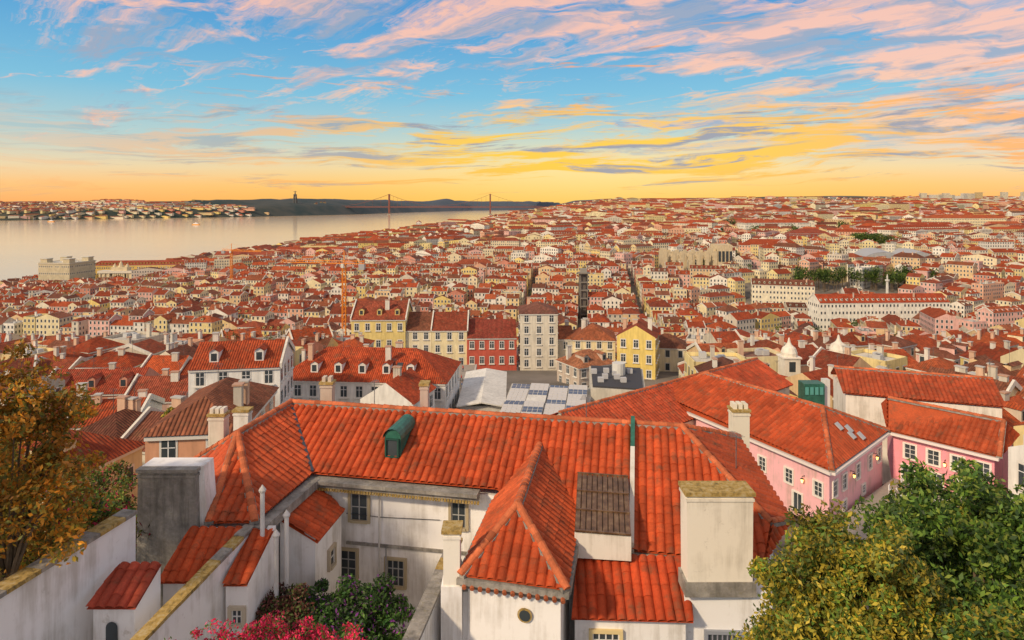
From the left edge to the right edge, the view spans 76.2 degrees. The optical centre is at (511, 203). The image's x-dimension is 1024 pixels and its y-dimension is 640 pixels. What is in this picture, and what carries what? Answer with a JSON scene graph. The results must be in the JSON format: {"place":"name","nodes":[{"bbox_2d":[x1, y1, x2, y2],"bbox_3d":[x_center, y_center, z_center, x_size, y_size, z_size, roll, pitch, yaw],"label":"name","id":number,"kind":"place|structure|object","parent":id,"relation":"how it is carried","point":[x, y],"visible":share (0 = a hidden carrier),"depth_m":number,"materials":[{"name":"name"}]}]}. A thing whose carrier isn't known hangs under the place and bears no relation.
{"place":"outdoors","nodes":[
{"label":"outdoors","id":0,"kind":"place"},
{"bbox_2d":[0,210,508,280],"bbox_3d":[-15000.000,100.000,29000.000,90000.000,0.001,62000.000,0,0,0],"label":"river water","id":1,"kind":"structure","parent":0,"point":[25,245],"depth_m":2195.58,"materials":[{"name":"liquid"}]},
{"bbox_2d":[0,196,1015,637],"bbox_3d":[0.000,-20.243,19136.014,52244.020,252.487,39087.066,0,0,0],"label":"ground","id":2,"kind":"structure","parent":0,"point":[350,208],"depth_m":5372.83,"materials":[{"name":"grey"}]},
{"bbox_2d":[0,361,64,405],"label":"town house","id":3,"kind":"structure","parent":2,"relation":"on","point":[56,383],"depth_m":98.17,"materials":[{"name":"tile"}]},
{"bbox_2d":[0,432,79,570],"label":"autumn tree","id":4,"kind":"object","parent":2,"relation":"on","point":[23,450],"visible":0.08,"depth_m":25.81,"materials":[{"name":"orange plant"}]},
{"bbox_2d":[0,337,106,581],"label":"autumn tree","id":5,"kind":"object","parent":2,"relation":"on","point":[41,466],"visible":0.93,"depth_m":21.80,"materials":[{"name":"orange plant"}]},
{"bbox_2d":[36,346,89,375],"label":"town house","id":6,"kind":"structure","parent":2,"relation":"on","point":[68,363],"depth_m":126.33,"materials":[{"name":"tile"}]},
{"bbox_2d":[38,346,93,358],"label":"town house","id":7,"kind":"structure","parent":2,"relation":"on","point":[57,351],"depth_m":134.44,"materials":[{"name":"tile"}]},
{"bbox_2d":[37,256,96,280],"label":"riverside corner palace","id":8,"kind":"structure","parent":2,"relation":"on","point":[66,268],"depth_m":725.27,"materials":[{"name":"paint"}]},
{"bbox_2d":[0,509,136,639],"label":"garden wall","id":9,"kind":"structure","parent":2,"relation":"on","point":[41,601],"depth_m":21.89,"materials":[{"name":"paint"}]},
{"bbox_2d":[7,402,144,531],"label":"town house","id":10,"kind":"structure","parent":2,"relation":"on","point":[116,449],"depth_m":56.92,"materials":[{"name":"tile"}]},
{"bbox_2d":[48,460,136,516],"bbox_3d":[-28.985,20.368,45.191,5.586,5.294,5.074,0,0,-32],"label":"garden shrub","id":11,"kind":"object","parent":2,"relation":"on","point":[116,467],"visible":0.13,"depth_m":45.54,"materials":[{"name":"green plant"}]},
{"bbox_2d":[35,488,151,544],"bbox_3d":[-17.354,14.798,27.619,5.846,5.435,4.631,0,0,0],"label":"garden shrub","id":12,"kind":"object","parent":2,"relation":"on","point":[103,513],"visible":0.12,"depth_m":27.51,"materials":[{"name":"green plant"}]},
{"bbox_2d":[66,328,124,357],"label":"town house","id":13,"kind":"structure","parent":2,"relation":"on","point":[88,346],"depth_m":150.33,"materials":[{"name":"tile"}]},
{"bbox_2d":[59,472,137,522],"bbox_3d":[-23.860,18.719,38.018,6.126,5.594,4.316,0,0,-32],"label":"garden shrub","id":14,"kind":"object","parent":2,"relation":"on","point":[125,499],"visible":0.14,"depth_m":38.49,"materials":[{"name":"green plant"}]},
{"bbox_2d":[50,359,161,398],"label":"salmon town house","id":15,"kind":"structure","parent":2,"relation":"on","point":[106,381],"depth_m":109.78,"materials":[{"name":"tile"}]},
{"bbox_2d":[78,389,142,437],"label":"town house","id":16,"kind":"structure","parent":2,"relation":"on","point":[122,419],"depth_m":70.86,"materials":[{"name":"tile"}]},
{"bbox_2d":[75,340,147,368],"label":"town house","id":17,"kind":"structure","parent":2,"relation":"on","point":[122,357],"depth_m":125.56,"materials":[{"name":"tile"}]},
{"bbox_2d":[97,261,130,278],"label":"triumphal arch","id":18,"kind":"structure","parent":2,"relation":"on","point":[121,269],"depth_m":730.00,"materials":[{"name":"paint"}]},
{"bbox_2d":[65,381,164,429],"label":"town house","id":19,"kind":"structure","parent":2,"relation":"on","point":[105,407],"depth_m":83.91,"materials":[{"name":"tile"}]},
{"bbox_2d":[85,561,161,639],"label":"garden shed house","id":20,"kind":"structure","parent":2,"relation":"on","point":[124,602],"depth_m":22.41,"materials":[{"name":"tile"}]},
{"bbox_2d":[102,317,164,343],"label":"town house","id":21,"kind":"structure","parent":2,"relation":"on","point":[137,336],"depth_m":168.70,"materials":[{"name":"paint"}]},
{"bbox_2d":[115,333,165,354],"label":"town house","id":22,"kind":"structure","parent":2,"relation":"on","point":[147,346],"depth_m":145.67,"materials":[{"name":"tile"}]},
{"bbox_2d":[95,259,211,278],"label":"yellow river palace","id":23,"kind":"structure","parent":2,"relation":"on","point":[108,265],"depth_m":792.14,"materials":[{"name":"paint"}]},
{"bbox_2d":[121,393,187,465],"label":"town house","id":24,"kind":"structure","parent":2,"relation":"on","point":[148,418],"depth_m":69.73,"materials":[{"name":"paint"}]},
{"bbox_2d":[124,362,187,410],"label":"town house","id":25,"kind":"structure","parent":2,"relation":"on","point":[166,385],"depth_m":105.92,"materials":[{"name":"tile"}]},
{"bbox_2d":[0,200,325,218],"bbox_3d":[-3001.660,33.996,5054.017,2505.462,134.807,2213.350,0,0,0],"label":"bank town houses","id":26,"kind":"structure","parent":2,"relation":"on","point":[52,217],"depth_m":4236.59,"materials":[{"name":"paint"}]},
{"bbox_2d":[140,344,192,374],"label":"town house","id":27,"kind":"structure","parent":2,"relation":"on","point":[157,363],"depth_m":125.93,"materials":[{"name":"tile"}]},
{"bbox_2d":[160,336,197,357],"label":"town house","id":28,"kind":"structure","parent":2,"relation":"on","point":[190,347],"depth_m":136.84,"materials":[{"name":"tile"}]},
{"bbox_2d":[160,325,204,346],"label":"town house","id":29,"kind":"structure","parent":2,"relation":"on","point":[174,338],"depth_m":161.05,"materials":[{"name":"paint"}]},
{"bbox_2d":[139,363,278,462],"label":"salmon house","id":30,"kind":"structure","parent":2,"relation":"on","point":[180,430],"depth_m":51.92,"materials":[{"name":"paint"}]},
{"bbox_2d":[187,329,294,406],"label":"white town house","id":31,"kind":"structure","parent":2,"relation":"on","point":[268,362],"depth_m":91.34,"materials":[{"name":"paint"}]},
{"bbox_2d":[219,327,262,339],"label":"town house","id":32,"kind":"structure","parent":2,"relation":"on","point":[247,332],"depth_m":224.65,"materials":[{"name":"tile"}]},
{"bbox_2d":[164,608,367,639],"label":"bougainvillea","id":33,"kind":"object","parent":2,"relation":"on","point":[250,633],"visible":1,"depth_m":19.57,"materials":[{"name":"pink plant"}]},
{"bbox_2d":[253,582,316,639],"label":"red leaved shrub","id":34,"kind":"object","parent":2,"relation":"on","point":[290,603],"visible":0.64,"depth_m":25.46,"materials":[{"name":"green plant"}]},
{"bbox_2d":[286,321,333,339],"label":"town house","id":35,"kind":"structure","parent":2,"relation":"on","point":[294,334],"depth_m":205.57,"materials":[{"name":"tile"}]},
{"bbox_2d":[298,330,337,348],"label":"town house","id":36,"kind":"structure","parent":2,"relation":"on","point":[326,341],"depth_m":168.71,"materials":[{"name":"paint"}]},
{"bbox_2d":[282,250,364,335],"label":"tower crane","id":37,"kind":"object","parent":2,"relation":"on","point":[361,266],"visible":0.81,"depth_m":350.58,"materials":[{"name":"metal"}]},
{"bbox_2d":[0,254,705,336],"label":"downtown grid houses","id":38,"kind":"structure","parent":2,"relation":"on","point":[272,302],"depth_m":505.43,"materials":[{"name":"paint"}]},
{"bbox_2d":[290,572,415,639],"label":"flowering courtyard tree","id":39,"kind":"object","parent":2,"relation":"on","point":[380,605],"visible":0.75,"depth_m":25.91,"materials":[{"name":"green plant"}]},
{"bbox_2d":[337,331,374,346],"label":"town house","id":40,"kind":"structure","parent":2,"relation":"on","point":[353,341],"depth_m":156.55,"materials":[{"name":"tile"}]},
{"bbox_2d":[293,334,460,408],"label":"white courtyard house","id":41,"kind":"structure","parent":2,"relation":"on","point":[353,371],"depth_m":107.15,"materials":[{"name":"tile"}]},
{"bbox_2d":[350,299,412,347],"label":"yellow apartment house","id":42,"kind":"structure","parent":2,"relation":"on","point":[385,321],"depth_m":170.18,"materials":[{"name":"paint"}]},
{"bbox_2d":[360,360,435,407],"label":"white gabled house","id":43,"kind":"structure","parent":2,"relation":"on","point":[400,388],"depth_m":94.58,"materials":[{"name":"paint"}]},
{"bbox_2d":[406,304,432,352],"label":"cream apartment house","id":44,"kind":"structure","parent":2,"relation":"on","point":[418,332],"depth_m":171.12,"materials":[{"name":"paint"}]},
{"bbox_2d":[431,307,469,364],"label":"cream apartment house","id":45,"kind":"structure","parent":2,"relation":"on","point":[449,330],"depth_m":171.08,"materials":[{"name":"paint"}]},
{"bbox_2d":[130,375,794,639],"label":"tiled mansion","id":46,"kind":"structure","parent":2,"relation":"on","point":[464,524],"depth_m":27.64,"materials":[{"name":"tile"}]},
{"bbox_2d":[227,484,745,639],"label":"windows and pipes","id":47,"kind":"structure","parent":46,"relation":"in","point":[359,505],"depth_m":30.60,"materials":[{"name":"beige glass"}]},
{"bbox_2d":[457,368,506,411],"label":"white market hall","id":48,"kind":"structure","parent":2,"relation":"on","point":[484,389],"depth_m":113.72,"materials":[{"name":"paint"}]},
{"bbox_2d":[467,314,517,369],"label":"red apartment house","id":49,"kind":"structure","parent":2,"relation":"on","point":[491,343],"depth_m":171.10,"materials":[{"name":"paint"}]},
{"bbox_2d":[0,226,1023,334],"bbox_3d":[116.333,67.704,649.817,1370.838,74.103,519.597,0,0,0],"label":"hillside quarter houses","id":50,"kind":"structure","parent":2,"relation":"on","point":[977,281],"depth_m":648.14,"materials":[{"name":"paint"}]},
{"bbox_2d":[0,195,1023,231],"bbox_3d":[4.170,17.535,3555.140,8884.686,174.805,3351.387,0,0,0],"label":"distant city houses","id":51,"kind":"structure","parent":2,"relation":"on","point":[807,203],"depth_m":3541.23,"materials":[{"name":"paint"}]},
{"bbox_2d":[517,292,558,369],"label":"tall apartment house","id":52,"kind":"structure","parent":2,"relation":"on","point":[538,336],"depth_m":170.00,"materials":[{"name":"paint"}]},
{"bbox_2d":[500,383,590,414],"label":"solar panel market roof","id":53,"kind":"structure","parent":2,"relation":"on","point":[538,398],"depth_m":109.53,"materials":[{"name":"paint"}]},
{"bbox_2d":[558,319,572,357],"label":"town house","id":54,"kind":"structure","parent":2,"relation":"on","point":[565,331],"depth_m":172.44,"materials":[{"name":"paint"}]},
{"bbox_2d":[577,268,589,318],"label":"iron lift tower","id":55,"kind":"structure","parent":2,"relation":"on","point":[583,273],"depth_m":503.40,"materials":[{"name":"metal"}]},
{"bbox_2d":[555,338,613,385],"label":"red roof hall","id":56,"kind":"structure","parent":2,"relation":"on","point":[572,368],"depth_m":147.32,"materials":[{"name":"paint"}]},
{"bbox_2d":[571,316,616,360],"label":"cream apartment house","id":57,"kind":"structure","parent":2,"relation":"on","point":[598,337],"depth_m":166.52,"materials":[{"name":"paint"}]},
{"bbox_2d":[166,206,1023,259],"bbox_3d":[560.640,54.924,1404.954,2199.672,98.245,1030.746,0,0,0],"label":"western quarter houses","id":58,"kind":"structure","parent":2,"relation":"on","point":[583,222],"depth_m":1219.11,"materials":[{"name":"paint"}]},
{"bbox_2d":[215,203,1016,339],"bbox_3d":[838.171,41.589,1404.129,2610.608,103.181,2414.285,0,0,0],"label":"town trees","id":59,"kind":"object","parent":2,"relation":"on","point":[824,275],"visible":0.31,"depth_m":570.49,"materials":[{"name":"green plant"}]},
{"bbox_2d":[589,361,644,401],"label":"black flat roof building","id":60,"kind":"structure","parent":2,"relation":"on","point":[616,378],"depth_m":115.65,"materials":[{"name":"paint"}]},
{"bbox_2d":[616,314,659,379],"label":"yellow town house","id":61,"kind":"structure","parent":2,"relation":"on","point":[638,341],"depth_m":154.99,"materials":[{"name":"paint"}]},
{"bbox_2d":[659,325,686,371],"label":"town house","id":62,"kind":"structure","parent":2,"relation":"on","point":[672,350],"depth_m":165.80,"materials":[{"name":"paint"}]},
{"bbox_2d":[659,243,731,269],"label":"gothic church ruin","id":63,"kind":"object","parent":2,"relation":"on","point":[716,254],"visible":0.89,"depth_m":629.00,"materials":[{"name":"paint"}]},
{"bbox_2d":[686,334,736,351],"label":"town house","id":64,"kind":"structure","parent":2,"relation":"on","point":[705,347],"depth_m":153.14,"materials":[{"name":"tile"}]},
{"bbox_2d":[685,331,745,375],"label":"town house","id":65,"kind":"structure","parent":2,"relation":"on","point":[692,359],"depth_m":123.49,"materials":[{"name":"paint"}]},
{"bbox_2d":[694,348,738,372],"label":"town house","id":66,"kind":"structure","parent":2,"relation":"on","point":[714,362],"depth_m":114.72,"materials":[{"name":"tile"}]},
{"bbox_2d":[703,326,743,342],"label":"town house","id":67,"kind":"structure","parent":2,"relation":"on","point":[727,336],"depth_m":169.20,"materials":[{"name":"tile"}]},
{"bbox_2d":[726,335,780,372],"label":"town house","id":68,"kind":"structure","parent":2,"relation":"on","point":[766,355],"depth_m":139.14,"materials":[{"name":"paint"}]},
{"bbox_2d":[744,334,783,348],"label":"town house","id":69,"kind":"structure","parent":2,"relation":"on","point":[753,343],"depth_m":155.55,"materials":[{"name":"tile"}]},
{"bbox_2d":[745,238,796,255],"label":"yellow palace","id":70,"kind":"structure","parent":2,"relation":"on","point":[755,243],"depth_m":755.41,"materials":[{"name":"paint"}]},
{"bbox_2d":[737,218,809,229],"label":"white building","id":71,"kind":"structure","parent":2,"relation":"on","point":[745,224],"depth_m":1040.81,"materials":[{"name":"paint"}]},
{"bbox_2d":[750,277,814,305],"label":"cream building","id":72,"kind":"structure","parent":2,"relation":"on","point":[783,291],"depth_m":514.48,"materials":[{"name":"paint"}]},
{"bbox_2d":[558,377,1011,520],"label":"walls","id":73,"kind":"structure","parent":2,"relation":"on","point":[886,469],"depth_m":56.19,"materials":[{"name":"paint"}]},
{"bbox_2d":[562,359,792,422],"bbox_3d":[18.513,19.943,67.389,32.781,2.368,4.682,0,0,-39],"label":"roof","id":74,"kind":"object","parent":73,"relation":"on","point":[660,403],"visible":0.56,"depth_m":64.48,"materials":[{"name":"tile"}]},
{"bbox_2d":[673,374,828,469],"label":"roof","id":75,"kind":"structure","parent":73,"relation":"on","point":[791,426],"depth_m":58.78,"materials":[{"name":"tile"}]},
{"bbox_2d":[558,357,1006,472],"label":"ridge tiles","id":76,"kind":"object","parent":73,"relation":"on","point":[1000,447],"visible":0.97,"depth_m":60.13,"materials":[{"name":"tile"}]},
{"bbox_2d":[826,409,887,468],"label":"roof front","id":77,"kind":"structure","parent":73,"relation":"on","point":[845,446],"depth_m":55.10,"materials":[{"name":"tile"}]},
{"bbox_2d":[757,441,991,511],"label":"windows","id":78,"kind":"structure","parent":73,"relation":"attached to","point":[932,456],"depth_m":54.92,"materials":[{"name":"white glass"}]},
{"bbox_2d":[835,368,1006,407],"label":"roof","id":79,"kind":"structure","parent":73,"relation":"on","point":[963,390],"depth_m":70.16,"materials":[{"name":"tile"}]},
{"bbox_2d":[888,400,1000,456],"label":"roof east front","id":80,"kind":"structure","parent":73,"relation":"on","point":[975,434],"depth_m":57.11,"materials":[{"name":"tile"}]},
{"bbox_2d":[776,338,801,376],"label":"church belfry","id":81,"kind":"object","parent":2,"relation":"on","point":[789,358],"visible":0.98,"depth_m":130.49,"materials":[{"name":"paint"}]},
{"bbox_2d":[773,335,815,372],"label":"town house","id":82,"kind":"structure","parent":2,"relation":"on","point":[804,352],"depth_m":139.45,"materials":[{"name":"tile"}]},
{"bbox_2d":[784,228,828,238],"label":"brick mansion","id":83,"kind":"structure","parent":2,"relation":"on","point":[809,233],"depth_m":840.58,"materials":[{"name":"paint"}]},
{"bbox_2d":[786,355,839,407],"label":"town house","id":84,"kind":"structure","parent":2,"relation":"on","point":[814,374],"depth_m":107.68,"materials":[{"name":"paint"}]},
{"bbox_2d":[806,330,834,348],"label":"town house","id":85,"kind":"structure","parent":2,"relation":"on","point":[820,341],"depth_m":158.74,"materials":[{"name":"tile"}]},
{"bbox_2d":[807,346,872,370],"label":"town house","id":86,"kind":"structure","parent":2,"relation":"on","point":[824,358],"depth_m":121.99,"materials":[{"name":"tile"}]},
{"bbox_2d":[729,498,964,639],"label":"olive shrub","id":87,"kind":"object","parent":2,"relation":"on","point":[808,583],"visible":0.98,"depth_m":14.31,"materials":[{"name":"green plant"}]},
{"bbox_2d":[829,322,881,349],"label":"town house","id":88,"kind":"structure","parent":2,"relation":"on","point":[859,340],"depth_m":157.55,"materials":[{"name":"tile"}]},
{"bbox_2d":[807,291,949,331],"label":"arcade square building","id":89,"kind":"structure","parent":2,"relation":"on","point":[824,310],"depth_m":447.66,"materials":[{"name":"paint"}]},
{"bbox_2d":[851,336,907,370],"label":"town house","id":90,"kind":"structure","parent":2,"relation":"on","point":[872,358],"depth_m":130.26,"materials":[{"name":"paint"}]},
{"bbox_2d":[866,337,917,364],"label":"town house","id":91,"kind":"structure","parent":2,"relation":"on","point":[902,352],"depth_m":144.44,"materials":[{"name":"tile"}]},
{"bbox_2d":[854,248,931,257],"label":"station train shed","id":92,"kind":"structure","parent":2,"relation":"on","point":[870,252],"depth_m":677.97,"materials":[{"name":"paint"}]},
{"bbox_2d":[873,331,916,359],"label":"town house","id":93,"kind":"structure","parent":2,"relation":"on","point":[888,339],"depth_m":162.30,"materials":[{"name":"tile"}]},
{"bbox_2d":[897,325,935,351],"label":"town house","id":94,"kind":"structure","parent":2,"relation":"on","point":[920,341],"depth_m":167.25,"materials":[{"name":"tile"}]},
{"bbox_2d":[877,223,958,235],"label":"white hospital","id":95,"kind":"structure","parent":2,"relation":"on","point":[891,229],"depth_m":891.58,"materials":[{"name":"paint"}]},
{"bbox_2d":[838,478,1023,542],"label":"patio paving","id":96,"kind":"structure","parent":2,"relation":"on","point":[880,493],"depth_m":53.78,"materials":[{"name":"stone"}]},
{"bbox_2d":[904,347,958,371],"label":"town house","id":97,"kind":"structure","parent":2,"relation":"on","point":[926,364],"depth_m":121.15,"materials":[{"name":"tile"}]},
{"bbox_2d":[853,456,1023,639],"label":"green tree","id":98,"kind":"object","parent":2,"relation":"on","point":[990,547],"visible":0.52,"depth_m":16.74,"materials":[{"name":"green plant"}]},
{"bbox_2d":[914,336,968,364],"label":"town house","id":99,"kind":"structure","parent":2,"relation":"on","point":[952,351],"depth_m":147.11,"materials":[{"name":"paint"}]},
{"bbox_2d":[863,474,1021,583],"bbox_3d":[15.400,13.624,22.300,6.636,8.808,5.166,0,0,0],"label":"green shrub","id":100,"kind":"object","parent":2,"relation":"on","point":[899,489],"visible":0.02,"depth_m":22.79,"materials":[{"name":"green plant"}]},
{"bbox_2d":[921,214,1005,225],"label":"cream building","id":101,"kind":"structure","parent":2,"relation":"on","point":[978,219],"depth_m":1090.15,"materials":[{"name":"paint"}]},
{"bbox_2d":[907,596,1023,639],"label":"green shrub","id":102,"kind":"object","parent":2,"relation":"on","point":[959,623],"visible":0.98,"depth_m":13.41,"materials":[{"name":"green plant"}]},
{"bbox_2d":[920,192,1023,199],"bbox_3d":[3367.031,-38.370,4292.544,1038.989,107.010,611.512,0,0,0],"label":"distant apartment towers","id":103,"kind":"structure","parent":2,"relation":"on","point":[977,195],"depth_m":4454.73,"materials":[{"name":"paint"}]},
{"bbox_2d":[927,365,1022,396],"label":"town house","id":104,"kind":"structure","parent":2,"relation":"on","point":[1013,387],"depth_m":86.66,"materials":[{"name":"paint"}]},
{"bbox_2d":[967,359,998,379],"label":"town house","id":105,"kind":"structure","parent":2,"relation":"on","point":[992,369],"depth_m":101.53,"materials":[{"name":"paint"}]},
{"bbox_2d":[947,347,1022,375],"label":"town house","id":106,"kind":"structure","parent":2,"relation":"on","point":[1012,368],"depth_m":113.65,"materials":[{"name":"tile"}]},
{"bbox_2d":[961,328,1018,347],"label":"town house","id":107,"kind":"structure","parent":2,"relation":"on","point":[987,337],"depth_m":158.92,"materials":[{"name":"tile"}]},
{"bbox_2d":[959,340,1021,364],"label":"town house","id":108,"kind":"structure","parent":2,"relation":"on","point":[992,350],"depth_m":129.08,"materials":[{"name":"tile"}]},
{"bbox_2d":[998,389,1023,425],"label":"town house","id":109,"kind":"structure","parent":2,"relation":"on","point":[1013,413],"depth_m":78.23,"materials":[{"name":"paint"}]},
{"bbox_2d":[1005,445,1023,500],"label":"orange roof house","id":110,"kind":"structure","parent":2,"relation":"on","point":[1015,464],"depth_m":51.77,"materials":[{"name":"paint"}]},
{"bbox_2d":[0,0,1023,203],"label":"sky","id":111,"kind":"structure","parent":0,"point":[556,101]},
{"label":"roof","id":112,"kind":"object","parent":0,"visible":0},
{"bbox_2d":[798,378,829,406],"bbox_3d":[28.900,18.500,62.250,2.600,3.600,1.500,0,0,0],"label":"teal roof plant box","id":113,"kind":"object","parent":112,"relation":"on","point":[816,391],"visible":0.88,"depth_m":61.60,"materials":[{"name":"paint"}]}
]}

